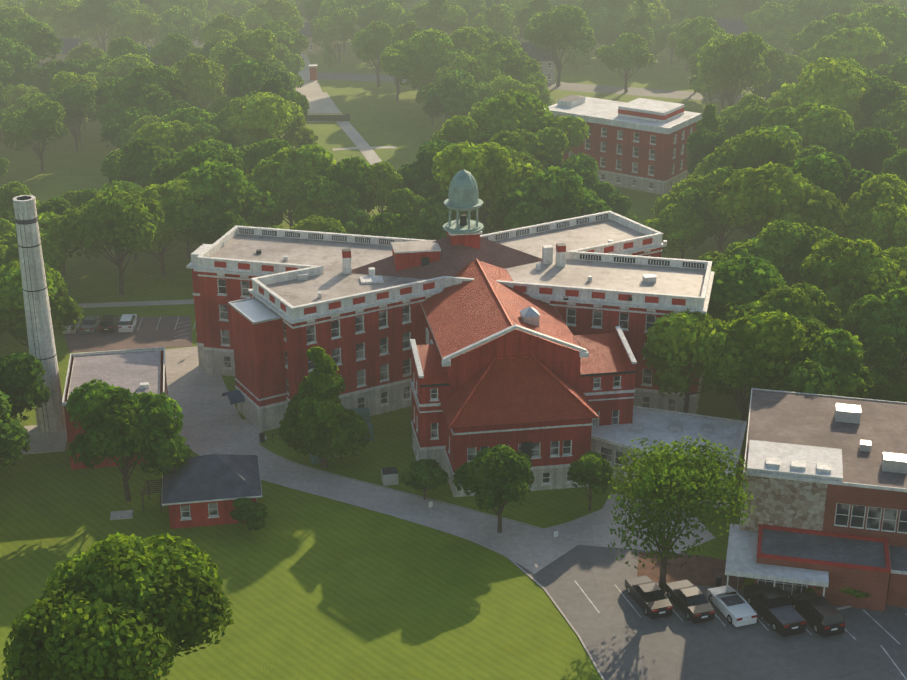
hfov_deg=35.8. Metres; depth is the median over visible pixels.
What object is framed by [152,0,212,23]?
tree
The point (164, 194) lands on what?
tree
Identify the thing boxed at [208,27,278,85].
tree
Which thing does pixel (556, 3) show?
tree
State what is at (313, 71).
gate pillars
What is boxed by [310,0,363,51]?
tree
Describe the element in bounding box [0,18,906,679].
terrain
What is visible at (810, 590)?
tree
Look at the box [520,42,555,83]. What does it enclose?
house
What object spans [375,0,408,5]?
tree
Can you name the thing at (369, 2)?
tree
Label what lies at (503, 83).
tree
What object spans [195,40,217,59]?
tree
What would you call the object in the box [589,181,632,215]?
tree
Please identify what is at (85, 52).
tree
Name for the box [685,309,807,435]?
tree
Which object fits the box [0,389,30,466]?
tree
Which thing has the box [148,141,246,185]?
tree
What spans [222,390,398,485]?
service equipment
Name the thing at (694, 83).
tree
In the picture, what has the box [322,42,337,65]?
tree
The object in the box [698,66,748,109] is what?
tree
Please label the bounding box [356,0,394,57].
tree
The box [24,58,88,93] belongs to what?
tree
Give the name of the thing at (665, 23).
tree
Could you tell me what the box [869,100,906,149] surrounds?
tree
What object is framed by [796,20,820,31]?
tree
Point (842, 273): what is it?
tree
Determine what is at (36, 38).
tree
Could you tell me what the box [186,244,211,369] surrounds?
end bay
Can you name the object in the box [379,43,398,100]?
tree
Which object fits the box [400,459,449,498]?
tree
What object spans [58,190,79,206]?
tree
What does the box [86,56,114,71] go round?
tree
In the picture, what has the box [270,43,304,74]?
tree
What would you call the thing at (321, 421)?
tree
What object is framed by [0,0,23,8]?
tree
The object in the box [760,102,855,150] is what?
tree
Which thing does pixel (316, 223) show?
tree
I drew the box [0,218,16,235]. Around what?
tree
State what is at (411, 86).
tree
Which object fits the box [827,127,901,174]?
tree
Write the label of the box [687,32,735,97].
tree
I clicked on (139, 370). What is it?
boiler house
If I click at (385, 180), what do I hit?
tree
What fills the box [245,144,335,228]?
tree
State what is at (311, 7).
tree
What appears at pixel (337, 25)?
tree
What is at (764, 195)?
tree
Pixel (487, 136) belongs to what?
tree
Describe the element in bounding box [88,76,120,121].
tree
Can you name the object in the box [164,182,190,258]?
tree
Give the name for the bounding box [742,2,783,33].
tree
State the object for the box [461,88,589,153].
tree
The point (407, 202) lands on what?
tree
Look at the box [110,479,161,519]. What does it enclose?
cottage pergola
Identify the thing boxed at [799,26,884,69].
tree
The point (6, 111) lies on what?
tree
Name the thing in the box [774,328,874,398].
tree
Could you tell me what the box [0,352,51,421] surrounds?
tree
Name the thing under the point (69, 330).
car
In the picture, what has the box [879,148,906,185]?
tree
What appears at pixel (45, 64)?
tree
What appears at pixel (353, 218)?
tree
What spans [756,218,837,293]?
tree
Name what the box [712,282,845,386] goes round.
tree
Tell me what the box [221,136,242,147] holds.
tree
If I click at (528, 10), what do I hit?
tree
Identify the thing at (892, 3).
tree
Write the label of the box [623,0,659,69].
tree
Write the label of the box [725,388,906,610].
modern building
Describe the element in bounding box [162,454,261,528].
cottage
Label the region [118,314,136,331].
car
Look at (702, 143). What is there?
tree
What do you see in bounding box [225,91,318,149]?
tree
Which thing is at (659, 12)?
tree
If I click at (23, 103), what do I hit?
tree
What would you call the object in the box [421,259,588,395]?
chapel nave
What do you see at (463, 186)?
cupola dome
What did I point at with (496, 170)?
tree
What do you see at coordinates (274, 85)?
tree
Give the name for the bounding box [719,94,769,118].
tree
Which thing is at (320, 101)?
mall paths
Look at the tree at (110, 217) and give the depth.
192.54 m
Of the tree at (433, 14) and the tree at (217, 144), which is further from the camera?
the tree at (433, 14)
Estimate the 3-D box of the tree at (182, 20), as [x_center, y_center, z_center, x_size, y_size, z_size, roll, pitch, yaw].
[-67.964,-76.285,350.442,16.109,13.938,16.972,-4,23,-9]
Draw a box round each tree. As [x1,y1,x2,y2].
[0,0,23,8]
[0,6,53,32]
[0,17,63,59]
[0,34,39,86]
[0,84,8,140]
[0,105,23,147]
[0,158,9,175]
[0,181,42,218]
[0,211,69,273]
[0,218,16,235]
[0,244,55,268]
[0,245,7,259]
[0,261,83,348]
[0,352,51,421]
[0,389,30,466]
[1,99,69,172]
[1,532,233,679]
[2,83,41,105]
[2,210,15,223]
[13,92,71,149]
[23,0,106,42]
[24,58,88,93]
[36,197,73,275]
[41,59,57,66]
[47,82,99,151]
[50,70,98,141]
[52,187,165,294]
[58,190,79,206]
[64,43,106,64]
[64,379,191,501]
[72,0,131,51]
[73,188,99,257]
[84,53,153,82]
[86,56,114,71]
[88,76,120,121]
[93,64,189,127]
[93,180,143,259]
[100,106,151,150]
[100,137,175,187]
[101,0,156,31]
[105,37,152,62]
[107,8,160,46]
[109,0,155,41]
[128,115,163,143]
[128,178,203,276]
[134,120,215,151]
[136,106,218,131]
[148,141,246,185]
[150,33,199,67]
[151,5,205,45]
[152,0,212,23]
[158,100,192,117]
[162,161,286,243]
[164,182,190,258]
[165,53,227,108]
[171,139,233,158]
[188,39,202,50]
[189,123,238,144]
[194,211,253,244]
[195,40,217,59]
[201,14,251,87]
[206,0,218,9]
[207,108,249,144]
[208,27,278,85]
[208,45,256,95]
[211,12,240,22]
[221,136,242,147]
[225,59,293,98]
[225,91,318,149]
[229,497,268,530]
[232,136,293,176]
[244,0,303,30]
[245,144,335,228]
[245,217,271,227]
[247,77,310,135]
[253,20,308,55]
[264,58,304,90]
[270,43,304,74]
[270,225,284,228]
[271,34,290,50]
[278,346,370,468]
[290,155,375,217]
[290,214,345,231]
[292,197,337,223]
[303,0,330,44]
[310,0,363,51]
[311,8,358,62]
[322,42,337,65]
[326,226,346,233]
[331,36,345,52]
[332,203,370,234]
[350,27,365,60]
[351,21,394,86]
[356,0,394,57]
[358,161,406,215]
[359,212,440,239]
[360,0,377,26]
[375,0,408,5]
[376,1,416,37]
[379,40,399,93]
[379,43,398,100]
[379,188,425,221]
[380,28,466,89]
[392,21,426,84]
[397,138,451,198]
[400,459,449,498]
[405,0,427,11]
[408,75,431,90]
[409,0,467,34]
[413,0,467,35]
[413,189,478,228]
[415,83,431,118]
[418,83,434,124]
[422,68,480,118]
[431,114,487,143]
[432,61,454,85]
[432,141,541,232]
[436,227,446,239]
[447,26,488,54]
[451,54,503,84]
[452,444,534,532]
[456,0,486,26]
[461,39,541,83]
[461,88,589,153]
[468,97,490,115]
[470,129,554,168]
[471,219,489,234]
[472,4,514,37]
[472,130,499,144]
[473,81,496,103]
[476,26,523,50]
[488,3,523,39]
[489,74,539,96]
[494,165,612,229]
[503,0,529,41]
[509,25,519,38]
[515,0,557,31]
[519,71,550,105]
[523,3,596,86]
[534,126,568,169]
[549,0,577,6]
[562,153,600,188]
[564,47,590,68]
[568,451,612,510]
[589,6,626,45]
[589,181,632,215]
[596,32,654,92]
[607,434,755,592]
[621,0,670,27]
[622,21,664,52]
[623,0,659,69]
[624,214,638,222]
[640,203,722,258]
[640,308,746,412]
[651,173,704,248]
[655,4,674,28]
[657,23,675,64]
[664,0,720,20]
[666,17,691,57]
[667,19,691,70]
[674,16,725,61]
[677,166,748,253]
[685,103,728,174]
[685,128,727,174]
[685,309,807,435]
[686,161,706,178]
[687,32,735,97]
[689,75,734,102]
[696,31,770,106]
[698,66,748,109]
[699,125,801,233]
[699,237,787,270]
[700,167,723,243]
[707,161,844,237]
[707,254,815,327]
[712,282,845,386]
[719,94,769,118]
[720,102,772,138]
[721,0,783,19]
[737,165,823,235]
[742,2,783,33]
[746,380,783,389]
[748,43,808,83]
[750,75,797,100]
[755,25,798,53]
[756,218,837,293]
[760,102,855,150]
[765,124,802,149]
[766,57,886,127]
[774,0,823,31]
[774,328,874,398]
[780,0,793,47]
[787,12,877,56]
[788,152,875,229]
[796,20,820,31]
[798,144,826,157]
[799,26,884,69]
[799,236,906,310]
[805,587,820,592]
[815,0,873,18]
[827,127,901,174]
[829,23,906,67]
[831,229,848,237]
[836,56,879,76]
[837,172,906,247]
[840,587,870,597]
[841,286,906,369]
[853,75,906,126]
[859,5,906,55]
[864,0,884,4]
[865,337,906,402]
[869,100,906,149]
[871,55,906,85]
[879,0,902,9]
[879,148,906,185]
[881,243,906,250]
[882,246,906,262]
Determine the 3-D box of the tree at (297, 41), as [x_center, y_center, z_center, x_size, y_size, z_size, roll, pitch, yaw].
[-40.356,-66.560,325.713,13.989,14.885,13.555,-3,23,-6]
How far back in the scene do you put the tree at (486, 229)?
206.35 m
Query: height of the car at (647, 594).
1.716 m
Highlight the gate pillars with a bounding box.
[309,64,316,79]
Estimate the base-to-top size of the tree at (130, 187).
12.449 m
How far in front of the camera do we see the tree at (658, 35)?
346.04 m
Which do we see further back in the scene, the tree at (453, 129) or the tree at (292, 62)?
the tree at (292, 62)
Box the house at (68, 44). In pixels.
[39,38,82,62]
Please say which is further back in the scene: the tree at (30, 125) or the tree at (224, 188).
the tree at (30, 125)
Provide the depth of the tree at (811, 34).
313.90 m
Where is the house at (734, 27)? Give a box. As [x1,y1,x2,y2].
[714,19,747,35]
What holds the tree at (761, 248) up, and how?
on the terrain
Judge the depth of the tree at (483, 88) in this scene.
279.65 m
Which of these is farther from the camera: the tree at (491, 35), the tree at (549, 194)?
the tree at (491, 35)
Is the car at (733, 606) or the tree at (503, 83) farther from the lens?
the tree at (503, 83)
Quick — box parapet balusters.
[239,214,703,267]
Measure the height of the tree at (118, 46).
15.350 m
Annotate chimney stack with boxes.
[13,195,65,432]
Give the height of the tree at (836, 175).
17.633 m
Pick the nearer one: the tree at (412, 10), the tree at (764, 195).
the tree at (764, 195)
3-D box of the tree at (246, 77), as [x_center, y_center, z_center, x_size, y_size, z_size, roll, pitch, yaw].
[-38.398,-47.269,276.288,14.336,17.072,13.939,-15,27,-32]
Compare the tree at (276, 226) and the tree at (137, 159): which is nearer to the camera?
the tree at (276, 226)
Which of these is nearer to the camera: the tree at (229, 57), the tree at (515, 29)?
the tree at (229, 57)
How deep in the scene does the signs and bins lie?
129.73 m
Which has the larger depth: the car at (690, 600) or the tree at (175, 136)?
the tree at (175, 136)
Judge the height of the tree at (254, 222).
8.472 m
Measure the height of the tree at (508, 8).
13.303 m
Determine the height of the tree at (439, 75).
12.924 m
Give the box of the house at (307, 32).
[298,22,320,53]
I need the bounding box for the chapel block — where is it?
[440,356,598,496]
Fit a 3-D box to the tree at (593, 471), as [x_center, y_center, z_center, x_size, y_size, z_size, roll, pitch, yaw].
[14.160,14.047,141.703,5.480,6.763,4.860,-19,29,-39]
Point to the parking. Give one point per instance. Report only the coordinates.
(163, 331)
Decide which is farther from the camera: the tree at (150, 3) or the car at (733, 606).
the tree at (150, 3)
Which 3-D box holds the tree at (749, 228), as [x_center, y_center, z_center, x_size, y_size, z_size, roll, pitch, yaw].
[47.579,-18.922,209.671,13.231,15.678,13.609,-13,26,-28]
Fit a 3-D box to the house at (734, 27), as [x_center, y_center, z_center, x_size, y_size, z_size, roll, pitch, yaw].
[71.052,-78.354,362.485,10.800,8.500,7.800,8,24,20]
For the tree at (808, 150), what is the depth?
217.88 m
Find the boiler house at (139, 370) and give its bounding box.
[62,347,167,469]
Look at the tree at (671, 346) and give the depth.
154.70 m
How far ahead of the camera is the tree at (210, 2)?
375.45 m
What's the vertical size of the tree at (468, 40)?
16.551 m
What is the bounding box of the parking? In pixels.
[62,299,195,351]
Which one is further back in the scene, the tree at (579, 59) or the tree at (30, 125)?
the tree at (579, 59)
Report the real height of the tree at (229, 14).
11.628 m
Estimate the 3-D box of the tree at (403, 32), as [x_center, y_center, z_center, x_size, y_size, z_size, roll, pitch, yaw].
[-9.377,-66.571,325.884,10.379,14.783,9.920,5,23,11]
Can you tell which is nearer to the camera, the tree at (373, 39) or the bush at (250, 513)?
the bush at (250, 513)
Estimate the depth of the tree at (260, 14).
341.78 m
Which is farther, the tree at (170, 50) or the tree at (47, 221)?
the tree at (170, 50)
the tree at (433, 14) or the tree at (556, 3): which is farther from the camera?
the tree at (556, 3)
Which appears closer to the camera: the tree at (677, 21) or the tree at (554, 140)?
the tree at (554, 140)
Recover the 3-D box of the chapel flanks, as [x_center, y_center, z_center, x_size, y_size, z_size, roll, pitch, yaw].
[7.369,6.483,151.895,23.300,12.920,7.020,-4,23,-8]
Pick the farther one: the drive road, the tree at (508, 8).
the tree at (508, 8)
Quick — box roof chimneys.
[223,240,666,300]
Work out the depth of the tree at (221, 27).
316.69 m
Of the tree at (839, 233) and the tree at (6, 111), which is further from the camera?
the tree at (6, 111)
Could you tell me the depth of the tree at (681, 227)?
206.61 m
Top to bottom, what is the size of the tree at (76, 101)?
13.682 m
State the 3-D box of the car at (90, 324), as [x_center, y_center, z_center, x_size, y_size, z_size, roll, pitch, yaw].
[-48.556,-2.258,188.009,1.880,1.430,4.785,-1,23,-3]
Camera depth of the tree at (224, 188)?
203.69 m
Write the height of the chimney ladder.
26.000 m
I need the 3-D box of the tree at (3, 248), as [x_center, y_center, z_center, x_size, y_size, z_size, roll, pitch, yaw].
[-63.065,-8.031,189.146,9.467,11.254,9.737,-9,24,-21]
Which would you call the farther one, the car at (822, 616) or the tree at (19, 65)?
the tree at (19, 65)
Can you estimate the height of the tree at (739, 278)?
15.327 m
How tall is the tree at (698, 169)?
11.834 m
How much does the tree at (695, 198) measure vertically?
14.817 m
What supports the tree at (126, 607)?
on the terrain
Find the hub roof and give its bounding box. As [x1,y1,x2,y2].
[352,231,541,278]
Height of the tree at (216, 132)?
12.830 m
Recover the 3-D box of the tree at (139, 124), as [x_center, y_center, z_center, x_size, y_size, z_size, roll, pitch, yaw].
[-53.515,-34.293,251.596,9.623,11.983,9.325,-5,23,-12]
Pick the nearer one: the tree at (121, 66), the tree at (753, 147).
the tree at (753, 147)
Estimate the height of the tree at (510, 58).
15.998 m
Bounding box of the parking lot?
[492,543,906,679]
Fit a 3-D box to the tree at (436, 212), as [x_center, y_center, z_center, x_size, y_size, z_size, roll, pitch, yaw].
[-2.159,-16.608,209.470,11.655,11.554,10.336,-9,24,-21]
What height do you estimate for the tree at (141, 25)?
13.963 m
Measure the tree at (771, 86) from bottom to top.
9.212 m
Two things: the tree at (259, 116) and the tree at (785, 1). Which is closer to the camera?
the tree at (259, 116)
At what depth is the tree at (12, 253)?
183.24 m
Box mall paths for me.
[191,37,766,164]
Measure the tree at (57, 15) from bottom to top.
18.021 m
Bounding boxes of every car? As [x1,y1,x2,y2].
[62,316,81,333]
[81,316,99,333]
[99,315,118,332]
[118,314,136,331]
[625,575,672,618]
[665,579,714,622]
[707,585,756,626]
[743,583,806,636]
[789,592,845,636]
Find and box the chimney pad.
[21,425,66,454]
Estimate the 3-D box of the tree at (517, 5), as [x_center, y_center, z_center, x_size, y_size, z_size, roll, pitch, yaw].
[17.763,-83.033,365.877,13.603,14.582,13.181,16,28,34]
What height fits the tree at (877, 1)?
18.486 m
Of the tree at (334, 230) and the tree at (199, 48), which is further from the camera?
the tree at (199, 48)
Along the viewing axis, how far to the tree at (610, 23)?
351.48 m
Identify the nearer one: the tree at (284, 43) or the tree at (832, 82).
the tree at (832, 82)
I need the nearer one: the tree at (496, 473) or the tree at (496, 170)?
the tree at (496, 473)
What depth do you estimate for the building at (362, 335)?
162.55 m
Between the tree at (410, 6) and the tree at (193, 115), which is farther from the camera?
the tree at (410, 6)
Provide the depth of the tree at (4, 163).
241.90 m
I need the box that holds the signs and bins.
[196,333,851,609]
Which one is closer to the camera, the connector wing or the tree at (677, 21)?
the connector wing
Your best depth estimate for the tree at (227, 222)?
198.93 m
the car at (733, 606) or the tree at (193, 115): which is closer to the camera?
the car at (733, 606)
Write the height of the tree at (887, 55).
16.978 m
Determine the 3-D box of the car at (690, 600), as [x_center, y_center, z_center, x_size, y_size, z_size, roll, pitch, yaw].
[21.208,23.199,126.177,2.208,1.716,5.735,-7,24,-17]
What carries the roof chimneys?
on the building at (362, 335)
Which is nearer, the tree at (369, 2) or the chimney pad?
the chimney pad
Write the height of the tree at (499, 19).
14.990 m
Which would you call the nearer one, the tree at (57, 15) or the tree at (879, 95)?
the tree at (879, 95)
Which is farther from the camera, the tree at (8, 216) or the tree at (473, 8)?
the tree at (473, 8)
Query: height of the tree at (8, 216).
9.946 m
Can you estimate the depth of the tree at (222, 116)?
248.29 m
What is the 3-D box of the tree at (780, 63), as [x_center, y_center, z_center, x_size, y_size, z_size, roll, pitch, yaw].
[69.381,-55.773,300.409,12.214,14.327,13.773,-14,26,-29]
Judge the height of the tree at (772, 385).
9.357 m
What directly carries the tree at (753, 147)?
on the terrain
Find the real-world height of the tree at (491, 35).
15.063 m
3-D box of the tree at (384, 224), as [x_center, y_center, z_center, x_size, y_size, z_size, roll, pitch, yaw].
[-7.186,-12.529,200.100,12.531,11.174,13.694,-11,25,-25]
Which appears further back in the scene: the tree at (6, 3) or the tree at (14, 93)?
the tree at (6, 3)
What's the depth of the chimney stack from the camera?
153.75 m
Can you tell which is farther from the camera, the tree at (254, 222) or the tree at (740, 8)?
the tree at (740, 8)
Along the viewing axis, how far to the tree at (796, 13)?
346.22 m
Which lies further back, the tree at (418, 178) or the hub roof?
the tree at (418, 178)
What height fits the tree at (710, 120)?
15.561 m
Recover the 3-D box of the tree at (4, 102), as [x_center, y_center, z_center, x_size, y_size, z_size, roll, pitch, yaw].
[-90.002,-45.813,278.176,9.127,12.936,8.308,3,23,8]
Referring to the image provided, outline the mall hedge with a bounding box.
[305,113,349,120]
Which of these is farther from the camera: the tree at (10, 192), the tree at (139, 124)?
the tree at (139, 124)
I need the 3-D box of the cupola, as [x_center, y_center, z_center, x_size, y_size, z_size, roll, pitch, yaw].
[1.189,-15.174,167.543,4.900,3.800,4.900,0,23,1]
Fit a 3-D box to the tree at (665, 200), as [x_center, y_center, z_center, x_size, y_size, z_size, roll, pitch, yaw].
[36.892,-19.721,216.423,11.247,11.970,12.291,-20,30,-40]
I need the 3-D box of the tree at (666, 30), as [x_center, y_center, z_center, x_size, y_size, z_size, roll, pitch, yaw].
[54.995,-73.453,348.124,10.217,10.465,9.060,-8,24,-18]
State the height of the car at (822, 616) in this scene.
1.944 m
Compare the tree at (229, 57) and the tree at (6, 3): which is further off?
the tree at (6, 3)
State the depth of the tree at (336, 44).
357.83 m
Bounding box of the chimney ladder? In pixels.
[18,213,49,432]
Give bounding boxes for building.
[194,211,713,415]
[548,95,701,194]
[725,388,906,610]
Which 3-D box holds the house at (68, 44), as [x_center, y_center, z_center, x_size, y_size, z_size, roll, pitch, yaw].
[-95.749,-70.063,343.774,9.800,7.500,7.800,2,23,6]
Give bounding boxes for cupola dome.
[448,169,478,201]
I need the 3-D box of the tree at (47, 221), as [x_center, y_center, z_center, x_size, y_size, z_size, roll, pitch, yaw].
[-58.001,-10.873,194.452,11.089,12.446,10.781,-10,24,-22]
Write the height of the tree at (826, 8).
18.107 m
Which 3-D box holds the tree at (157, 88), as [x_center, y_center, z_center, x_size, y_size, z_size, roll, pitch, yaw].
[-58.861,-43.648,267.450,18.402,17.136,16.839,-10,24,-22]
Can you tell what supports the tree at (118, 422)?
on the terrain
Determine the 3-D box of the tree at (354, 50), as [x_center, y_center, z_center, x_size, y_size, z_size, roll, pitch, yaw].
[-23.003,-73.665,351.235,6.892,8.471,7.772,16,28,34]
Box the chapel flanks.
[410,326,636,470]
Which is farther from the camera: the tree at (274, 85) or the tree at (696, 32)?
the tree at (696, 32)
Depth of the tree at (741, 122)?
247.55 m
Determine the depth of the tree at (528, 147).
225.14 m
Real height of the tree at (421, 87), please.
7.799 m
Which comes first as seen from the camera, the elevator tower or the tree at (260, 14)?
the elevator tower
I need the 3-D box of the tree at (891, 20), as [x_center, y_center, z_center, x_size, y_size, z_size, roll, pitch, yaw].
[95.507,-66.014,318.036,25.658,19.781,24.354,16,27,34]
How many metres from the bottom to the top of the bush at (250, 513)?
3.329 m
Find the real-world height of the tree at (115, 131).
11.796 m
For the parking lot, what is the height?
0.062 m
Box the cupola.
[443,198,483,233]
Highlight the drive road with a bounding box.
[165,346,714,573]
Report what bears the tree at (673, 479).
on the parking lot
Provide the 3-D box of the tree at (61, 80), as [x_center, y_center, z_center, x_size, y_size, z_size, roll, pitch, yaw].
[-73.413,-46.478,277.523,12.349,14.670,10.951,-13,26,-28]
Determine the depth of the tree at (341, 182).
212.11 m
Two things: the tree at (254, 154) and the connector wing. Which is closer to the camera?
the connector wing
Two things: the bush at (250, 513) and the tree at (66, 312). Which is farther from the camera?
the tree at (66, 312)
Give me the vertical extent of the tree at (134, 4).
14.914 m
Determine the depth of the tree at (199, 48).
322.13 m
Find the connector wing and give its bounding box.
[591,406,746,507]
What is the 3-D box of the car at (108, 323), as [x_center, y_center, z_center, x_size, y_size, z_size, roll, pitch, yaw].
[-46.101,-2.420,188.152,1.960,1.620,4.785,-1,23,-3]
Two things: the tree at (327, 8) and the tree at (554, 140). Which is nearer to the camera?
the tree at (554, 140)
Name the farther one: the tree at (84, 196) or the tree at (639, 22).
the tree at (639, 22)
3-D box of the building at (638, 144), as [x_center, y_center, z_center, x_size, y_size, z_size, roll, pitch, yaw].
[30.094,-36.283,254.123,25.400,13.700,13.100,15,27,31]
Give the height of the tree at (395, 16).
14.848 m
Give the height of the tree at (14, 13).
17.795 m
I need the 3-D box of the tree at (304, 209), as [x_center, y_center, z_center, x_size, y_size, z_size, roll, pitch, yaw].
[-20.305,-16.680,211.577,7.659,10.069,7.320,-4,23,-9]
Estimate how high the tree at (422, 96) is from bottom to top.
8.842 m
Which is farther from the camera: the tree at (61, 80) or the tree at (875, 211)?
the tree at (61, 80)
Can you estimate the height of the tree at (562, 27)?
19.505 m
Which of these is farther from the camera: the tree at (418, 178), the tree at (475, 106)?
the tree at (475, 106)
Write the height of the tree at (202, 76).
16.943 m
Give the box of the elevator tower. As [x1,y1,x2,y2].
[228,297,287,431]
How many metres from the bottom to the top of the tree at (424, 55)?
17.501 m
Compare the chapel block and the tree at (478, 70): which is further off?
the tree at (478, 70)
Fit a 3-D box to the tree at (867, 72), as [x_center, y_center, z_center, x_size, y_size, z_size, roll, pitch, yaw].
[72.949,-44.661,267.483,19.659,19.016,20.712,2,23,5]
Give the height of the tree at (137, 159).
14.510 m
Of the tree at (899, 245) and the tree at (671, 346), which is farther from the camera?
the tree at (899, 245)
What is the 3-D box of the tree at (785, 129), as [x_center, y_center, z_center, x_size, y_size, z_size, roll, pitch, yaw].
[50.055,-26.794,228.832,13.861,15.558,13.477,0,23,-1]
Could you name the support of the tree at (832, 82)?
on the terrain
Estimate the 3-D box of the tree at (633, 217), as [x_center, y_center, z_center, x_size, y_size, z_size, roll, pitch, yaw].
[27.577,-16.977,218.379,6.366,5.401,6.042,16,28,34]
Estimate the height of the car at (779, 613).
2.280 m
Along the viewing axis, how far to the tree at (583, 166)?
221.37 m
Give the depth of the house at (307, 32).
361.60 m
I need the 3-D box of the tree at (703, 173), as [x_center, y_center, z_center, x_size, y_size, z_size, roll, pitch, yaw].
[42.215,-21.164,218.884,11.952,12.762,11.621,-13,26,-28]
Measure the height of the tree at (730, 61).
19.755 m
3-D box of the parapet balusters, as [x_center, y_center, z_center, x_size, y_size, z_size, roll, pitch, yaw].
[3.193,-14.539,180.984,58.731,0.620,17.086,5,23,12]
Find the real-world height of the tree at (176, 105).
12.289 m
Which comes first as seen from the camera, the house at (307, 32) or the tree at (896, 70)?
the tree at (896, 70)
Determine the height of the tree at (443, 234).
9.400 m
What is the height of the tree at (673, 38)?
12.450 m
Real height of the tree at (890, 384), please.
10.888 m
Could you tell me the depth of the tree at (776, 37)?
341.05 m
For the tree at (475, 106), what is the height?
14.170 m
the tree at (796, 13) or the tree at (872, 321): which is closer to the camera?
the tree at (872, 321)
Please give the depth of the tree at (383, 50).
315.88 m
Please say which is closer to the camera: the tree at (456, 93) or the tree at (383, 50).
the tree at (456, 93)
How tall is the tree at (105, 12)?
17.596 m
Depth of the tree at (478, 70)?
287.51 m
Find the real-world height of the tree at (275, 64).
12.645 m
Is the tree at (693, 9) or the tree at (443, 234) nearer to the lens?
the tree at (443, 234)
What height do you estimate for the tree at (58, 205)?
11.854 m
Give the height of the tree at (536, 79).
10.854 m
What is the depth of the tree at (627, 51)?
314.16 m

